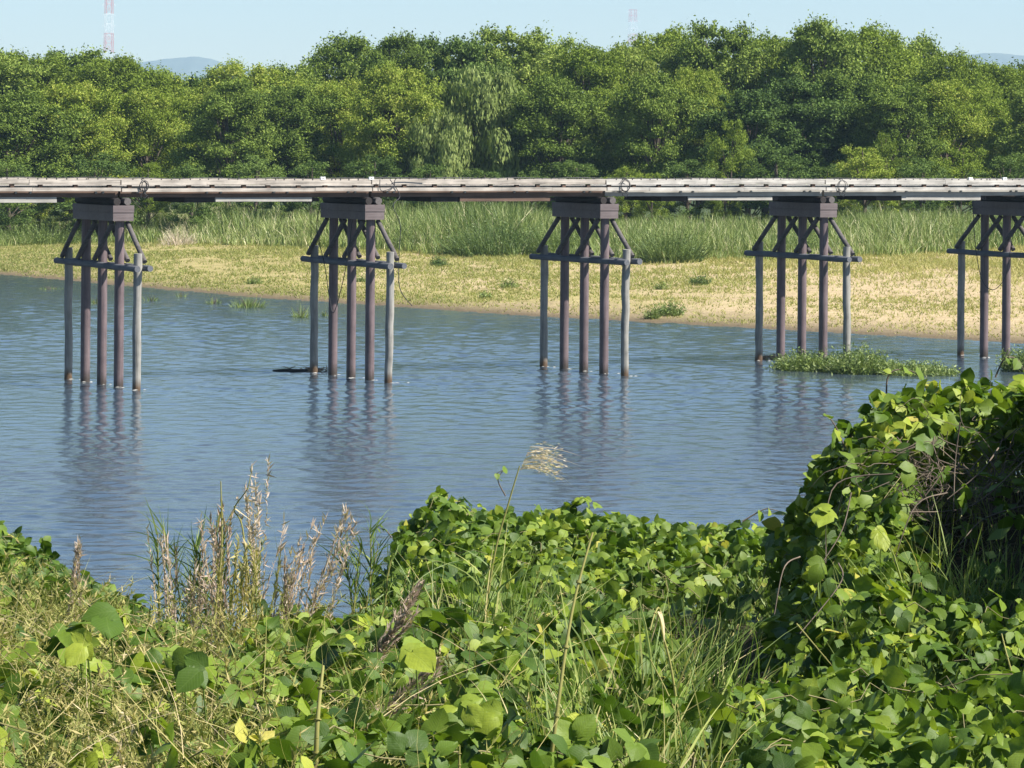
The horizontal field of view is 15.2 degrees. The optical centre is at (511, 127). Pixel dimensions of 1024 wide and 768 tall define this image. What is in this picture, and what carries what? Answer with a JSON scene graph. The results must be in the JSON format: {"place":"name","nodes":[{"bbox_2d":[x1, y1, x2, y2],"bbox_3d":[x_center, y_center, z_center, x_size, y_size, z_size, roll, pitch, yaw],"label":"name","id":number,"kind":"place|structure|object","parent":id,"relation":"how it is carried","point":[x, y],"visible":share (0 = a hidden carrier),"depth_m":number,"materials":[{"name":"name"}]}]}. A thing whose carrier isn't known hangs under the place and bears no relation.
{"place":"outdoors","nodes":[
{"label":"outdoors","id":0,"kind":"place"},
{"bbox_2d":[138,56,250,80],"bbox_3d":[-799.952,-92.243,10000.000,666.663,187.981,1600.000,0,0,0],"label":"distant mountain","id":1,"kind":"structure","parent":0,"point":[193,65],"depth_m":9896.32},
{"bbox_2d":[0,274,1023,641],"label":"river","id":2,"kind":"structure","parent":0,"point":[698,424],"depth_m":132.29,"materials":[{"name":"liquid"}]},
{"bbox_2d":[53,197,152,390],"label":"bridge pier","id":3,"kind":"structure","parent":2,"relation":"in","point":[105,211],"depth_m":149.82,"materials":[{"name":"wood"}]},
{"bbox_2d":[0,176,120,202],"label":"bridge span","id":4,"kind":"object","parent":3,"relation":"on","point":[30,190],"visible":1,"depth_m":147.28,"materials":[{"name":"wood"}]},
{"bbox_2d":[87,177,371,202],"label":"bridge span","id":5,"kind":"object","parent":3,"relation":"on","point":[197,190],"visible":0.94,"depth_m":151.38,"materials":[{"name":"wood"}]},
{"bbox_2d":[300,197,406,382],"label":"bridge pier","id":6,"kind":"structure","parent":2,"relation":"in","point":[361,211],"depth_m":155.13,"materials":[{"name":"wood"}]},
{"bbox_2d":[335,177,606,201],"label":"bridge span","id":7,"kind":"object","parent":6,"relation":"on","point":[483,189],"visible":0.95,"depth_m":156.63,"materials":[{"name":"wood"}]},
{"bbox_2d":[529,196,642,375],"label":"bridge pier","id":8,"kind":"structure","parent":2,"relation":"in","point":[582,210],"depth_m":160.45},
{"bbox_2d":[571,177,825,200],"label":"bridge span","id":9,"kind":"object","parent":8,"relation":"on","point":[674,189],"visible":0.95,"depth_m":162.02,"materials":[{"name":"wood"}]},
{"bbox_2d":[744,196,861,361],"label":"bridge pier","id":10,"kind":"structure","parent":2,"relation":"in","point":[801,209],"depth_m":165.78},
{"bbox_2d":[766,346,843,371],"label":"islet grass","id":11,"kind":"structure","parent":2,"relation":"in","point":[797,363],"depth_m":162.12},
{"bbox_2d":[814,336,895,374],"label":"islet grass","id":12,"kind":"structure","parent":2,"relation":"in","point":[848,364],"depth_m":160.27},
{"bbox_2d":[871,359,960,376],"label":"islet grass","id":13,"kind":"structure","parent":2,"relation":"in","point":[926,369],"depth_m":159.98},
{"bbox_2d":[946,196,1023,358],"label":"bridge pier","id":14,"kind":"structure","parent":2,"relation":"in","point":[1008,208],"depth_m":172.16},
{"bbox_2d":[787,177,1023,200],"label":"bridge span","id":15,"kind":"object","parent":14,"relation":"on","point":[899,189],"visible":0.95,"depth_m":167.32,"materials":[{"name":"wood"}]},
{"bbox_2d":[0,168,1023,767],"bbox_3d":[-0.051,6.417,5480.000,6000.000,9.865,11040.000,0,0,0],"label":"ground","id":16,"kind":"structure","parent":0,"point":[746,312],"depth_m":219.22,"materials":[{"name":"sand"}]},
{"bbox_2d":[0,161,43,237],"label":"shrub","id":17,"kind":"object","parent":16,"relation":"on","point":[31,211],"visible":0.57,"depth_m":305.02,"materials":[{"name":"green plant"}]},
{"bbox_2d":[0,46,60,174],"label":"tree","id":18,"kind":"object","parent":16,"relation":"on","point":[12,70],"visible":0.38,"depth_m":348.98,"materials":[{"name":"green plant"}]},
{"bbox_2d":[0,215,81,244],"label":"reed edge shrub","id":19,"kind":"object","parent":16,"relation":"on","point":[39,236],"visible":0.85,"depth_m":302.43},
{"bbox_2d":[1,47,82,206],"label":"tree","id":20,"kind":"object","parent":16,"relation":"on","point":[57,76],"visible":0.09,"depth_m":357.77,"materials":[{"name":"green plant"}]},
{"bbox_2d":[0,87,104,215],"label":"tree","id":21,"kind":"object","parent":16,"relation":"on","point":[14,140],"visible":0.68,"depth_m":322.06,"materials":[{"name":"green plant"}]},
{"bbox_2d":[0,520,151,673],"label":"kudzu bush","id":22,"kind":"object","parent":16,"relation":"on","point":[23,544],"visible":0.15,"depth_m":33.00,"materials":[{"name":"green plant"}]},
{"bbox_2d":[22,73,134,214],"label":"tree","id":23,"kind":"object","parent":16,"relation":"on","point":[94,140],"visible":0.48,"depth_m":327.24,"materials":[{"name":"green plant"}]},
{"bbox_2d":[49,151,144,236],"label":"shrub","id":24,"kind":"object","parent":16,"relation":"on","point":[88,170],"visible":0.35,"depth_m":306.41,"materials":[{"name":"green plant"}]},
{"bbox_2d":[65,47,182,175],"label":"tree","id":25,"kind":"object","parent":16,"relation":"on","point":[130,73],"visible":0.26,"depth_m":351.77,"materials":[{"name":"green plant"}]},
{"bbox_2d":[102,81,202,204],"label":"tree","id":26,"kind":"object","parent":16,"relation":"on","point":[154,108],"visible":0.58,"depth_m":332.19,"materials":[{"name":"green plant"}]},
{"bbox_2d":[125,161,184,231],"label":"shrub","id":27,"kind":"object","parent":16,"relation":"on","point":[151,208],"visible":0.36,"depth_m":311.33,"materials":[{"name":"green plant"}]},
{"bbox_2d":[0,571,376,767],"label":"kudzu carpet","id":28,"kind":"object","parent":16,"relation":"on","point":[133,679],"visible":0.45,"depth_m":16.63,"materials":[{"name":"green plant"}]},
{"bbox_2d":[161,163,222,229],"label":"shrub","id":29,"kind":"object","parent":16,"relation":"on","point":[183,208],"visible":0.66,"depth_m":307.11,"materials":[{"name":"green plant"}]},
{"bbox_2d":[165,73,285,210],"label":"tree","id":30,"kind":"object","parent":16,"relation":"on","point":[239,117],"visible":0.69,"depth_m":324.34,"materials":[{"name":"green plant"}]},
{"bbox_2d":[166,53,317,208],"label":"tree","id":31,"kind":"object","parent":16,"relation":"on","point":[259,77],"visible":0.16,"depth_m":354.86,"materials":[{"name":"green plant"}]},
{"bbox_2d":[213,154,290,223],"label":"shrub","id":32,"kind":"object","parent":16,"relation":"on","point":[242,169],"visible":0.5,"depth_m":312.22,"materials":[{"name":"green plant"}]},
{"bbox_2d":[236,80,346,212],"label":"tree","id":33,"kind":"object","parent":16,"relation":"on","point":[293,112],"visible":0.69,"depth_m":329.14,"materials":[{"name":"green plant"}]},
{"bbox_2d":[276,158,332,219],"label":"shrub","id":34,"kind":"object","parent":16,"relation":"on","point":[305,170],"visible":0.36,"depth_m":307.81,"materials":[{"name":"green plant"}]},
{"bbox_2d":[265,57,343,176],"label":"tree","id":35,"kind":"object","parent":16,"relation":"on","point":[305,70],"visible":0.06,"depth_m":361.60,"materials":[{"name":"green plant"}]},
{"bbox_2d":[288,75,380,197],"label":"tree","id":36,"kind":"object","parent":16,"relation":"on","point":[342,91],"visible":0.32,"depth_m":333.78,"materials":[{"name":"green plant"}]},
{"bbox_2d":[302,27,401,161],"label":"tree","id":37,"kind":"object","parent":16,"relation":"on","point":[341,55],"visible":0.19,"depth_m":367.45,"materials":[{"name":"green plant"}]},
{"bbox_2d":[334,152,420,213],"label":"shrub","id":38,"kind":"object","parent":16,"relation":"on","point":[359,170],"visible":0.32,"depth_m":313.84,"materials":[{"name":"green plant"}]},
{"bbox_2d":[328,27,434,208],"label":"tree","id":39,"kind":"object","parent":16,"relation":"on","point":[392,47],"visible":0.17,"depth_m":356.12,"materials":[{"name":"green plant"}]},
{"bbox_2d":[0,532,770,767],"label":"dry weeds","id":40,"kind":"object","parent":16,"relation":"on","point":[187,734],"visible":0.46,"depth_m":16.18,"materials":[{"name":"plant"}]},
{"bbox_2d":[64,628,93,695],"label":"kudzu leaf","id":41,"kind":"object","parent":40,"relation":"on","point":[73,651],"visible":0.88,"depth_m":15.21,"materials":[{"name":"green plant"}]},
{"bbox_2d":[81,602,123,667],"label":"kudzu leaf","id":42,"kind":"object","parent":40,"relation":"on","point":[104,619],"visible":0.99,"depth_m":15.49,"materials":[{"name":"green plant"}]},
{"bbox_2d":[176,651,208,723],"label":"kudzu leaf","id":43,"kind":"object","parent":40,"relation":"on","point":[192,675],"visible":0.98,"depth_m":14.60,"materials":[{"name":"green plant"}]},
{"bbox_2d":[399,636,436,703],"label":"kudzu leaf","id":44,"kind":"object","parent":40,"relation":"on","point":[417,655],"visible":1,"depth_m":14.98,"materials":[{"name":"green plant"}]},
{"bbox_2d":[333,56,449,209],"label":"tree","id":45,"kind":"object","parent":16,"relation":"on","point":[384,102],"visible":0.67,"depth_m":326.14,"materials":[{"name":"green plant"}]},
{"bbox_2d":[159,579,708,767],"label":"kudzu carpet","id":46,"kind":"object","parent":16,"relation":"on","point":[571,739],"visible":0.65,"depth_m":16.56,"materials":[{"name":"green plant"}]},
{"bbox_2d":[457,693,483,730],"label":"kudzu leaf","id":47,"kind":"object","parent":46,"relation":"on","point":[469,706],"visible":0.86,"depth_m":13.99,"materials":[{"name":"green plant"}]},
{"bbox_2d":[401,108,475,215],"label":"tree","id":48,"kind":"object","parent":16,"relation":"on","point":[446,144],"visible":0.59,"depth_m":323.46,"materials":[{"name":"green plant"}]},
{"bbox_2d":[423,32,518,168],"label":"tree","id":49,"kind":"object","parent":16,"relation":"on","point":[470,55],"visible":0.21,"depth_m":351.37,"materials":[{"name":"green plant"}]},
{"bbox_2d":[402,64,548,207],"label":"tree","id":50,"kind":"object","parent":16,"relation":"on","point":[477,98],"visible":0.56,"depth_m":328.89,"materials":[{"name":"green plant"}]},
{"bbox_2d":[429,214,557,256],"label":"reed edge shrub","id":51,"kind":"object","parent":16,"relation":"on","point":[466,252],"visible":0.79,"depth_m":273.58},
{"bbox_2d":[426,20,572,175],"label":"tree","id":52,"kind":"object","parent":16,"relation":"on","point":[526,62],"visible":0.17,"depth_m":358.17,"materials":[{"name":"green plant"}]},
{"bbox_2d":[0,238,1023,339],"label":"sandbar grass","id":53,"kind":"structure","parent":16,"relation":"on","point":[905,261],"depth_m":245.83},
{"bbox_2d":[0,197,1023,263],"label":"reed bed","id":54,"kind":"object","parent":16,"relation":"on","point":[888,233],"visible":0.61,"depth_m":286.08,"materials":[{"name":"plant"}]},
{"bbox_2d":[1,407,1023,767],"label":"undergrowth","id":55,"kind":"object","parent":16,"relation":"on","point":[689,601],"visible":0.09,"depth_m":24.39,"materials":[{"name":"green plant"}]},
{"bbox_2d":[118,496,227,643],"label":"reedy plant","id":56,"kind":"object","parent":55,"relation":"on","point":[156,541],"visible":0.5,"depth_m":21.83,"materials":[{"name":"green plant"}]},
{"bbox_2d":[168,544,223,657],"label":"seeding weed","id":57,"kind":"object","parent":55,"relation":"on","point":[199,600],"visible":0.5,"depth_m":21.15,"materials":[{"name":"beige plant"}]},
{"bbox_2d":[194,499,236,653],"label":"seeding weed","id":58,"kind":"object","parent":55,"relation":"on","point":[214,545],"visible":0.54,"depth_m":21.05,"materials":[{"name":"beige plant"}]},
{"bbox_2d":[165,510,267,676],"bbox_3d":[-1.660,2.666,21.596,0.656,1.133,0.631,0,0,40],"label":"reedy plant","id":59,"kind":"object","parent":55,"relation":"on","point":[196,553],"visible":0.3,"depth_m":21.60,"materials":[{"name":"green plant"}]},
{"bbox_2d":[212,532,281,678],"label":"seeding weed","id":60,"kind":"object","parent":55,"relation":"on","point":[244,591],"visible":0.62,"depth_m":20.40,"materials":[{"name":"plant"}]},
{"bbox_2d":[226,454,276,623],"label":"seeding weed","id":61,"kind":"object","parent":55,"relation":"on","point":[252,534],"visible":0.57,"depth_m":21.41,"materials":[{"name":"beige plant"}]},
{"bbox_2d":[249,512,347,627],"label":"seeding weed","id":62,"kind":"object","parent":55,"relation":"on","point":[289,586],"visible":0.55,"depth_m":20.81,"materials":[{"name":"beige plant"}]},
{"bbox_2d":[307,504,361,615],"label":"seeding weed","id":63,"kind":"object","parent":55,"relation":"on","point":[336,550],"visible":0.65,"depth_m":20.96,"materials":[{"name":"beige plant"}]},
{"bbox_2d":[306,501,409,616],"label":"reedy plant","id":64,"kind":"object","parent":55,"relation":"on","point":[366,600],"visible":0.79,"depth_m":22.46,"materials":[{"name":"green plant"}]},
{"bbox_2d":[328,643,488,765],"bbox_3d":[-0.582,2.438,15.901,0.730,0.628,0.659,0,0,32],"label":"grass clump","id":65,"kind":"object","parent":55,"relation":"on","point":[385,706],"visible":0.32,"depth_m":16.02,"materials":[{"name":"plant"}]},
{"bbox_2d":[327,519,636,705],"bbox_3d":[-0.182,2.632,20.449,1.740,1.078,1.435,0,0,0],"label":"grass clump","id":66,"kind":"object","parent":55,"relation":"on","point":[494,611],"visible":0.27,"depth_m":20.51,"materials":[{"name":"plant"}]},
{"bbox_2d":[407,441,576,635],"bbox_3d":[-0.093,2.219,20.373,0.930,1.099,0.488,0,0,0],"label":"silvergrass","id":67,"kind":"object","parent":55,"relation":"on","point":[543,467],"visible":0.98,"depth_m":20.50,"materials":[{"name":"plant"}]},
{"bbox_2d":[435,622,696,763],"bbox_3d":[0.225,2.395,15.480,1.106,0.871,0.962,0,0,0],"label":"grass clump","id":68,"kind":"object","parent":55,"relation":"on","point":[573,704],"visible":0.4,"depth_m":15.54,"materials":[{"name":"plant"}]},
{"bbox_2d":[524,671,723,767],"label":"grass clump","id":69,"kind":"object","parent":55,"relation":"on","point":[665,755],"visible":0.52,"depth_m":14.67,"materials":[{"name":"plant"}]},
{"bbox_2d":[502,543,806,767],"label":"grass clump","id":70,"kind":"object","parent":55,"relation":"on","point":[635,710],"visible":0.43,"depth_m":16.45,"materials":[{"name":"plant"}]},
{"bbox_2d":[600,551,806,752],"bbox_3d":[0.922,2.532,18.470,1.039,0.966,1.056,0,0,0],"label":"grass clump","id":71,"kind":"object","parent":55,"relation":"on","point":[686,657],"visible":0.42,"depth_m":18.50,"materials":[{"name":"plant"}]},
{"bbox_2d":[618,667,790,767],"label":"grass clump","id":72,"kind":"object","parent":55,"relation":"on","point":[707,757],"visible":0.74,"depth_m":14.85,"materials":[{"name":"plant"}]},
{"bbox_2d":[641,602,794,719],"bbox_3d":[1.016,2.711,19.456,0.810,0.703,0.837,0,0,18],"label":"grass clump","id":73,"kind":"object","parent":55,"relation":"on","point":[731,666],"visible":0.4,"depth_m":19.47,"materials":[{"name":"plant"}]},
{"bbox_2d":[818,511,1023,661],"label":"grass clump","id":74,"kind":"object","parent":55,"relation":"on","point":[949,633],"visible":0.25,"depth_m":21.78,"materials":[{"name":"plant"}]},
{"bbox_2d":[832,493,1023,658],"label":"grass clump","id":75,"kind":"object","parent":55,"relation":"on","point":[979,591],"visible":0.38,"depth_m":21.96,"materials":[{"name":"plant"}]},
{"bbox_2d":[499,69,626,209],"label":"tree","id":76,"kind":"object","parent":16,"relation":"on","point":[564,102],"visible":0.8,"depth_m":328.07,"materials":[{"name":"green plant"}]},
{"bbox_2d":[366,485,783,647],"bbox_3d":[0.447,4.342,33.639,4.844,2.557,9.913,0,0,0],"label":"kudzu bush","id":77,"kind":"object","parent":16,"relation":"on","point":[425,527],"visible":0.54,"depth_m":31.59,"materials":[{"name":"green plant"}]},
{"bbox_2d":[525,36,639,220],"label":"tree","id":78,"kind":"object","parent":16,"relation":"on","point":[580,65],"visible":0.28,"depth_m":353.56,"materials":[{"name":"green plant"}]},
{"bbox_2d":[551,83,648,220],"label":"tree","id":79,"kind":"object","parent":16,"relation":"on","point":[602,92],"visible":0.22,"depth_m":333.15,"materials":[{"name":"green plant"}]},
{"bbox_2d":[595,36,672,218],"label":"tree","id":80,"kind":"object","parent":16,"relation":"on","point":[634,61],"visible":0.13,"depth_m":360.41,"materials":[{"name":"green plant"}]},
{"bbox_2d":[368,432,928,728],"bbox_3d":[1.071,3.061,24.505,4.090,2.340,8.328,0,0,0],"label":"kudzu carpet","id":81,"kind":"object","parent":16,"relation":"on","point":[613,588],"visible":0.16,"depth_m":26.06,"materials":[{"name":"green plant"}]},
{"bbox_2d":[604,67,712,222],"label":"tree","id":82,"kind":"object","parent":16,"relation":"on","point":[657,102],"visible":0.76,"depth_m":325.63,"materials":[{"name":"green plant"}]},
{"bbox_2d":[627,21,705,213],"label":"tree","id":83,"kind":"object","parent":16,"relation":"on","point":[662,40],"visible":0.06,"depth_m":367.33,"materials":[{"name":"green plant"}]},
{"bbox_2d":[616,221,721,262],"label":"reed edge shrub","id":84,"kind":"object","parent":16,"relation":"on","point":[699,253],"visible":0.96,"depth_m":262.55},
{"bbox_2d":[640,158,722,224],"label":"shrub","id":85,"kind":"object","parent":16,"relation":"on","point":[705,173],"visible":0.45,"depth_m":312.09,"materials":[{"name":"green plant"}]},
{"bbox_2d":[660,64,739,218],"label":"tree","id":86,"kind":"object","parent":16,"relation":"on","point":[708,82],"visible":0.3,"depth_m":330.83,"materials":[{"name":"green plant"}]},
{"bbox_2d":[640,13,777,217],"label":"tree","id":87,"kind":"object","parent":16,"relation":"on","point":[737,69],"visible":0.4,"depth_m":354.97,"materials":[{"name":"green plant"}]},
{"bbox_2d":[700,118,757,225],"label":"shrub","id":88,"kind":"object","parent":16,"relation":"on","point":[719,146],"visible":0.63,"depth_m":313.51,"materials":[{"name":"green plant"}]},
{"bbox_2d":[688,85,809,225],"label":"tree","id":89,"kind":"object","parent":16,"relation":"on","point":[776,135],"visible":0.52,"depth_m":322.60,"materials":[{"name":"green plant"}]},
{"bbox_2d":[726,145,817,222],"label":"shrub","id":90,"kind":"object","parent":16,"relation":"on","point":[795,162],"visible":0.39,"depth_m":309.38,"materials":[{"name":"green plant"}]},
{"bbox_2d":[740,74,864,217],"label":"tree","id":91,"kind":"object","parent":16,"relation":"on","point":[826,119],"visible":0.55,"depth_m":326.78,"materials":[{"name":"green plant"}]},
{"bbox_2d":[611,585,1023,767],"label":"kudzu carpet","id":92,"kind":"object","parent":16,"relation":"on","point":[834,736],"visible":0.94,"depth_m":16.38,"materials":[{"name":"green plant"}]},
{"bbox_2d":[759,9,894,222],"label":"tree","id":93,"kind":"object","parent":16,"relation":"on","point":[807,43],"visible":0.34,"depth_m":350.26,"materials":[{"name":"green plant"}]},
{"bbox_2d":[804,65,892,215],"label":"tree","id":94,"kind":"object","parent":16,"relation":"on","point":[837,81],"visible":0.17,"depth_m":332.60,"materials":[{"name":"green plant"}]},
{"bbox_2d":[824,143,907,220],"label":"shrub","id":95,"kind":"object","parent":16,"relation":"on","point":[859,166],"visible":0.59,"depth_m":305.32,"materials":[{"name":"green plant"}]},
{"bbox_2d":[807,16,925,214],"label":"tree","id":96,"kind":"object","parent":16,"relation":"on","point":[882,52],"visible":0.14,"depth_m":356.40,"materials":[{"name":"green plant"}]},
{"bbox_2d":[719,367,1023,700],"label":"kudzu bush","id":97,"kind":"object","parent":16,"relation":"on","point":[793,536],"visible":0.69,"depth_m":24.88,"materials":[{"name":"green plant"}]},
{"bbox_2d":[774,385,1023,633],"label":"vine tangle","id":98,"kind":"object","parent":97,"relation":"hanging from","point":[987,485],"visible":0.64,"depth_m":24.25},
{"bbox_2d":[841,74,954,210],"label":"tree","id":99,"kind":"object","parent":16,"relation":"on","point":[896,125],"visible":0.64,"depth_m":324.84,"materials":[{"name":"green plant"}]},
{"bbox_2d":[883,27,949,213],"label":"tree","id":100,"kind":"object","parent":16,"relation":"on","point":[927,47],"visible":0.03,"depth_m":365.24,"materials":[{"name":"green plant"}]},
{"bbox_2d":[876,155,961,219],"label":"shrub","id":101,"kind":"object","parent":16,"relation":"on","point":[923,169],"visible":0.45,"depth_m":306.18,"materials":[{"name":"green plant"}]},
{"bbox_2d":[917,146,991,218],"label":"shrub","id":102,"kind":"object","parent":16,"relation":"on","point":[970,164],"visible":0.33,"depth_m":311.42,"materials":[{"name":"green plant"}]},
{"bbox_2d":[902,72,1009,211],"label":"tree","id":103,"kind":"object","parent":16,"relation":"on","point":[949,96],"visible":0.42,"depth_m":328.97,"materials":[{"name":"green plant"}]},
{"bbox_2d":[918,43,1008,210],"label":"tree","id":104,"kind":"object","parent":16,"relation":"on","point":[937,70],"visible":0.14,"depth_m":352.40,"materials":[{"name":"green plant"}]},
{"bbox_2d":[951,92,1023,207],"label":"tree","id":105,"kind":"object","parent":16,"relation":"on","point":[999,107],"visible":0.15,"depth_m":333.95,"materials":[{"name":"green plant"}]},
{"bbox_2d":[972,57,1023,102],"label":"tree","id":106,"kind":"object","parent":16,"relation":"on","point":[1013,77],"visible":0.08,"depth_m":358.95,"materials":[{"name":"green plant"}]},
{"bbox_2d":[983,84,1023,178],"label":"tree","id":107,"kind":"object","parent":16,"relation":"on","point":[1010,143],"visible":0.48,"depth_m":327.11,"materials":[{"name":"green plant"}]},
{"bbox_2d":[0,0,1023,83],"label":"sky","id":108,"kind":"structure","parent":0,"point":[256,31],"materials":[{"name":"blue"}]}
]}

